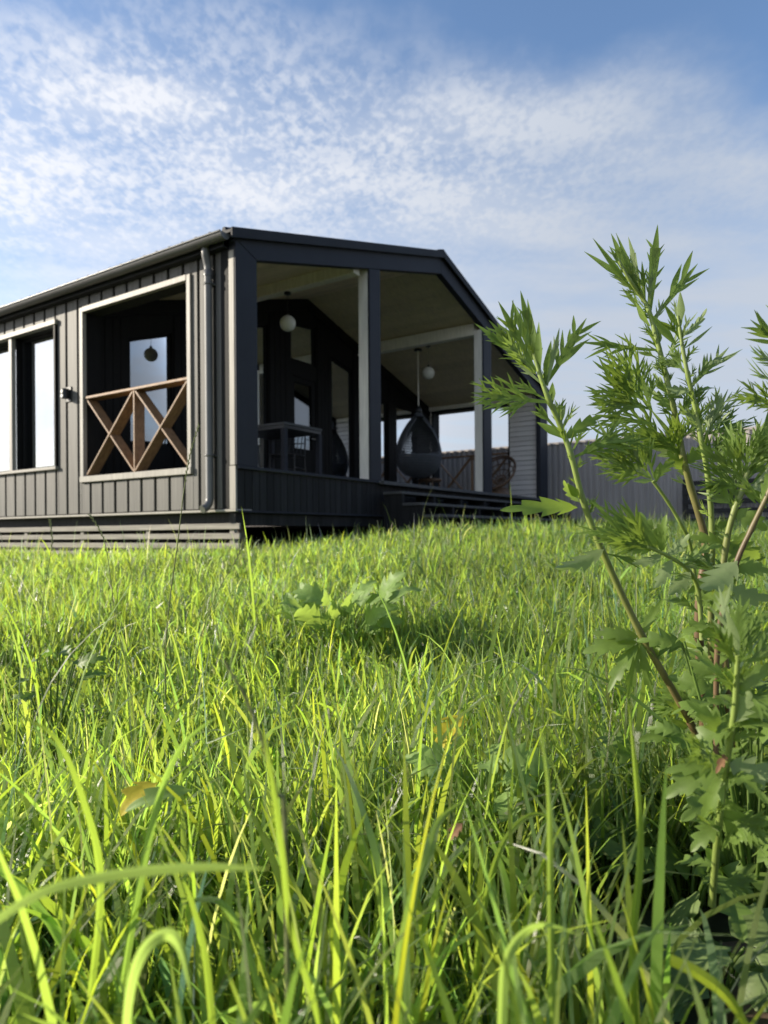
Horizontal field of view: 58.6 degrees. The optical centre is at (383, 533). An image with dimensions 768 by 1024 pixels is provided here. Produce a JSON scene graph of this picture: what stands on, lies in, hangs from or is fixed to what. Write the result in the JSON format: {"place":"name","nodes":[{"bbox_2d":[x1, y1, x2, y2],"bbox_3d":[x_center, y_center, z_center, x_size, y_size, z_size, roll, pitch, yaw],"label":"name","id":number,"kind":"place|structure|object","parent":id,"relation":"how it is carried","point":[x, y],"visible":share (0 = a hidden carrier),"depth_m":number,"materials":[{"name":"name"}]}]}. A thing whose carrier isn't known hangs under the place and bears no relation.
{"place":"outdoors","nodes":[
{"label":"outdoors","id":0,"kind":"place"},
{"bbox_2d":[258,445,259,466],"bbox_3d":[-1.925,-1.166,8.817,0.424,0.924,0.536,0,0,33],"label":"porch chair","id":1,"kind":"object","parent":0,"point":[258,456],"visible":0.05,"depth_m":8.91,"materials":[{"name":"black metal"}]},
{"bbox_2d":[0,0,767,451],"label":"sky","id":2,"kind":"structure","parent":0,"point":[506,138],"materials":[{"name":"blue"}]},
{"bbox_2d":[0,488,767,1023],"bbox_3d":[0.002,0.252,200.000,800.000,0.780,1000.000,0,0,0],"label":"ground","id":3,"kind":"structure","parent":0,"point":[718,927],"depth_m":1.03,"materials":[{"name":"green plant"}]},
{"bbox_2d":[39,518,52,670],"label":"grass stalk","id":4,"kind":"object","parent":3,"relation":"on","point":[50,522],"depth_m":2.40,"materials":[{"name":"green plant"}]},
{"bbox_2d":[8,644,106,757],"bbox_3d":[-0.858,0.447,1.802,0.242,0.350,0.234,0,0,-25],"label":"broadleaf weed","id":5,"kind":"object","parent":3,"relation":"on","point":[64,652],"visible":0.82,"depth_m":1.79,"materials":[{"name":"green plant"}]},
{"bbox_2d":[88,513,116,713],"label":"grass stalk","id":6,"kind":"object","parent":3,"relation":"on","point":[112,594],"depth_m":2.00,"materials":[{"name":"green plant"}]},
{"bbox_2d":[120,781,157,815],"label":"yellowed leaf","id":7,"kind":"object","parent":3,"relation":"on","point":[132,793],"visible":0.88,"depth_m":0.82,"materials":[{"name":"yellow plant"}]},
{"bbox_2d":[125,784,192,811],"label":"drooping leaf","id":8,"kind":"object","parent":3,"relation":"on","point":[151,793],"visible":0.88,"depth_m":0.79,"materials":[{"name":"green plant"}]},
{"bbox_2d":[165,423,199,714],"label":"grass stalk","id":9,"kind":"object","parent":3,"relation":"on","point":[175,557],"depth_m":1.90,"materials":[{"name":"green plant"}]},
{"bbox_2d":[194,536,247,706],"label":"grass stalk","id":10,"kind":"object","parent":3,"relation":"on","point":[245,538],"depth_m":2.10,"materials":[{"name":"green plant"}]},
{"bbox_2d":[223,660,289,1023],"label":"grass stalk","id":11,"kind":"object","parent":3,"relation":"on","point":[287,937],"depth_m":0.47,"materials":[{"name":"green plant"}]},
{"bbox_2d":[0,226,585,555],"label":"barn house","id":12,"kind":"structure","parent":3,"relation":"on","point":[154,359],"depth_m":9.13,"materials":[{"name":"grey paint"}]},
{"bbox_2d":[0,319,58,474],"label":"window","id":13,"kind":"structure","parent":12,"relation":"in","point":[29,436],"depth_m":9.37,"materials":[{"name":"glass"}]},
{"bbox_2d":[60,386,71,401],"bbox_3d":[-4.011,-1.764,8.612,0.110,0.190,0.108,0,0,33],"label":"wall lamp","id":14,"kind":"object","parent":12,"relation":"attached to","point":[66,393],"visible":1,"depth_m":8.61,"materials":[{"name":"black metal"}]},
{"bbox_2d":[129,333,170,450],"bbox_3d":[-3.252,-2.015,9.459,0.055,1.680,0.720,0,0,33],"label":"window","id":15,"kind":"structure","parent":12,"relation":"in","point":[149,356],"depth_m":9.49,"materials":[{"name":"glass"}]},
{"bbox_2d":[257,325,266,467],"bbox_3d":[-2.328,-2.141,10.874,0.055,2.680,1.300,0,0,33],"label":"window","id":16,"kind":"structure","parent":12,"relation":"in","point":[261,329],"depth_m":11.34,"materials":[{"name":"glass"}]},
{"bbox_2d":[268,436,305,471],"bbox_3d":[-1.405,-1.170,10.101,0.424,0.924,0.536,0,0,16],"label":"porch chair","id":17,"kind":"object","parent":12,"relation":"on","point":[293,455],"visible":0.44,"depth_m":10.17,"materials":[{"name":"black wood"}]},
{"bbox_2d":[280,291,295,331],"bbox_3d":[-1.358,-3.132,9.651,0.224,0.552,0.224,0,0,33],"label":"pendant lamp","id":18,"kind":"object","parent":12,"relation":"hanging from","point":[287,322],"visible":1,"depth_m":9.59,"materials":[{"name":"white glass"}]},
{"bbox_2d":[258,422,321,473],"bbox_3d":[-1.471,-1.083,9.465,0.950,0.749,0.790,0,0,33],"label":"table","id":19,"kind":"object","parent":12,"relation":"on","point":[273,432],"visible":0.56,"depth_m":9.30,"materials":[{"name":"grey wood"}]},
{"bbox_2d":[291,323,313,366],"bbox_3d":[-1.479,-3.392,12.190,0.055,0.730,0.680,0,0,33],"label":"window","id":20,"kind":"structure","parent":12,"relation":"in","point":[302,336],"depth_m":12.22,"materials":[{"name":"glass"}]},
{"bbox_2d":[291,375,315,472],"bbox_3d":[-1.436,-1.736,12.169,0.128,2.053,0.670,0,0,33],"label":"door","id":21,"kind":"structure","parent":12,"relation":"in","point":[302,390],"depth_m":12.21,"materials":[{"name":"black paint"}]},
{"bbox_2d":[332,358,351,476],"bbox_3d":[-0.840,-2.072,13.152,0.055,2.520,0.660,0,0,33],"label":"window","id":22,"kind":"structure","parent":12,"relation":"in","point":[341,376],"depth_m":13.18,"materials":[{"name":"glass"}]},
{"bbox_2d":[381,401,386,480],"bbox_3d":[-0.060,-1.798,14.338,0.055,1.960,0.340,0,0,33],"label":"window","id":23,"kind":"structure","parent":12,"relation":"in","point":[383,404],"depth_m":14.41,"materials":[{"name":"glass"}]},
{"bbox_2d":[397,406,414,483],"bbox_3d":[0.447,-1.801,15.120,0.055,1.960,0.800,0,0,33],"label":"window","id":24,"kind":"structure","parent":12,"relation":"in","point":[404,415],"depth_m":15.06,"materials":[{"name":"clear glass"}]},
{"bbox_2d":[395,348,441,477],"bbox_3d":[0.675,-2.354,13.388,0.889,2.521,0.985,0,0,33],"label":"hanging chair","id":25,"kind":"object","parent":12,"relation":"hanging from","point":[418,465],"visible":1,"depth_m":13.27,"materials":[{"name":"grey wicker"}]},
{"bbox_2d":[422,345,434,378],"bbox_3d":[0.855,-3.310,13.185,0.236,0.657,0.236,0,0,33],"label":"pendant lamp","id":26,"kind":"object","parent":12,"relation":"hanging from","point":[428,372],"visible":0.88,"depth_m":13.11,"materials":[{"name":"white glass"}]},
{"bbox_2d":[417,478,441,486],"bbox_3d":[0.931,-0.929,14.007,0.515,0.412,0.520,0,0,33],"label":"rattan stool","id":27,"kind":"object","parent":12,"relation":"on","point":[429,480],"visible":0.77,"depth_m":13.84,"materials":[{"name":"brown wicker"}]},
{"bbox_2d":[492,455,515,494],"bbox_3d":[2.307,-1.183,14.031,0.919,0.895,0.672,0,0,33],"label":"rattan chair","id":28,"kind":"object","parent":12,"relation":"on","point":[498,489],"visible":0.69,"depth_m":14.03,"materials":[{"name":"brown wicker"}]},
{"bbox_2d":[271,571,421,649],"bbox_3d":[-0.138,0.329,2.760,0.597,0.375,0.591,0,0,0],"label":"burdock","id":29,"kind":"object","parent":3,"relation":"on","point":[309,614],"visible":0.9,"depth_m":2.69,"materials":[{"name":"green plant"}]},
{"bbox_2d":[433,715,465,747],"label":"yellowed leaf","id":30,"kind":"object","parent":3,"relation":"on","point":[444,726],"visible":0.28,"depth_m":1.41,"materials":[{"name":"yellow plant"}]},
{"bbox_2d":[448,823,462,840],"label":"dead leaf","id":31,"kind":"object","parent":3,"relation":"on","point":[457,827],"visible":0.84,"depth_m":0.80,"materials":[{"name":"brown plant"}]},
{"bbox_2d":[453,519,462,606],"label":"grass stalk","id":32,"kind":"object","parent":3,"relation":"on","point":[458,554],"depth_m":3.20,"materials":[{"name":"green plant"}]},
{"bbox_2d":[402,740,563,862],"bbox_3d":[0.141,0.470,1.123,0.260,0.266,0.246,0,0,28],"label":"hogweed","id":33,"kind":"object","parent":3,"relation":"on","point":[500,804],"visible":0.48,"depth_m":1.10,"materials":[{"name":"green plant"}]},
{"bbox_2d":[246,426,767,526],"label":"corrugated fence","id":34,"kind":"object","parent":3,"relation":"on","point":[647,496],"visible":0.04,"depth_m":15.35,"materials":[{"name":"metal"}]},
{"bbox_2d":[556,502,576,621],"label":"grass stalk","id":35,"kind":"object","parent":3,"relation":"on","point":[556,547],"depth_m":3.00,"materials":[{"name":"green plant"}]},
{"bbox_2d":[470,290,698,742],"bbox_3d":[0.402,0.129,1.114,0.528,1.029,0.143,0,0,-16],"label":"mugwort plant","id":36,"kind":"object","parent":3,"relation":"on","point":[618,639],"visible":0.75,"depth_m":1.09,"materials":[{"name":"green plant"}]},
{"bbox_2d":[585,420,696,600],"bbox_3d":[0.436,-0.035,1.117,0.228,0.300,0.053,0,0,-17],"label":"mugwort plant","id":37,"kind":"object","parent":3,"relation":"on","point":[643,453],"visible":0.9,"depth_m":1.11,"materials":[{"name":"green plant"}]},
{"bbox_2d":[575,497,738,639],"bbox_3d":[0.443,0.054,1.065,0.280,0.228,0.113,0,0,-12],"label":"mugwort plant","id":38,"kind":"object","parent":3,"relation":"on","point":[645,535],"visible":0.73,"depth_m":1.05,"materials":[{"name":"green plant"}]},
{"bbox_2d":[579,225,740,782],"bbox_3d":[0.499,0.071,1.209,0.326,1.205,0.174,0,0,0],"label":"mugwort plant","id":39,"kind":"object","parent":3,"relation":"on","point":[625,389],"visible":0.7,"depth_m":1.16,"materials":[{"name":"green plant"}]},
{"bbox_2d":[594,730,746,833],"bbox_3d":[0.489,0.467,1.182,0.250,0.260,0.227,0,0,0],"label":"bushy weed","id":40,"kind":"object","parent":3,"relation":"on","point":[623,754],"visible":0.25,"depth_m":1.18,"materials":[{"name":"green plant"}]},
{"bbox_2d":[576,757,767,879],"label":"undergrowth weed","id":41,"kind":"object","parent":3,"relation":"on","point":[673,856],"visible":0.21,"depth_m":1.05,"materials":[{"name":"green plant"}]},
{"bbox_2d":[595,813,767,942],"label":"sprout","id":42,"kind":"object","parent":3,"relation":"on","point":[735,911],"visible":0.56,"depth_m":0.98,"materials":[{"name":"green plant"}]},
{"bbox_2d":[621,890,767,1021],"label":"lobed weed","id":43,"kind":"object","parent":3,"relation":"on","point":[683,911],"visible":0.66,"depth_m":0.85,"materials":[{"name":"green plant"}]},
{"bbox_2d":[636,628,767,872],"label":"bushy weed","id":44,"kind":"object","parent":3,"relation":"on","point":[686,680],"visible":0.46,"depth_m":1.08,"materials":[{"name":"green plant"}]},
{"bbox_2d":[649,292,756,733],"bbox_3d":[0.549,0.125,1.180,0.226,1.035,0.181,0,0,0],"label":"mugwort plant","id":45,"kind":"object","parent":3,"relation":"on","point":[715,418],"visible":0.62,"depth_m":1.13,"materials":[{"name":"green plant"}]},
{"bbox_2d":[646,697,767,907],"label":"bushy weed","id":46,"kind":"object","parent":3,"relation":"on","point":[737,850],"visible":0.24,"depth_m":0.96,"materials":[{"name":"green plant"}]},
{"bbox_2d":[664,584,767,907],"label":"mugwort plant","id":47,"kind":"object","parent":3,"relation":"on","point":[694,770],"visible":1,"depth_m":0.74,"materials":[{"name":"green plant"}]},
{"bbox_2d":[715,754,727,772],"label":"dead leaf","id":48,"kind":"object","parent":47,"relation":"attached to","point":[722,761],"visible":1,"depth_m":0.74,"materials":[{"name":"brown plant"}]},
{"bbox_2d":[675,474,767,754],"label":"mugwort plant","id":49,"kind":"object","parent":3,"relation":"on","point":[723,576],"visible":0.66,"depth_m":0.98,"materials":[{"name":"green plant"}]},
{"bbox_2d":[677,412,767,834],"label":"mugwort plant","id":50,"kind":"object","parent":3,"relation":"on","point":[737,448],"visible":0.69,"depth_m":1.08,"materials":[{"name":"green plant"}]},
{"bbox_2d":[682,477,767,522],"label":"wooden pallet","id":51,"kind":"object","parent":3,"relation":"on","point":[686,502],"visible":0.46,"depth_m":13.94,"materials":[{"name":"grey wood"}]},
{"bbox_2d":[707,941,767,1023],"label":"weed","id":52,"kind":"object","parent":3,"relation":"on","point":[751,1013],"visible":0.17,"depth_m":0.85,"materials":[{"name":"green plant"}]},
{"bbox_2d":[726,305,767,411],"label":"mugwort plant","id":53,"kind":"object","parent":3,"relation":"on","point":[760,330],"visible":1,"depth_m":0.96,"materials":[{"name":"green plant"}]}
]}

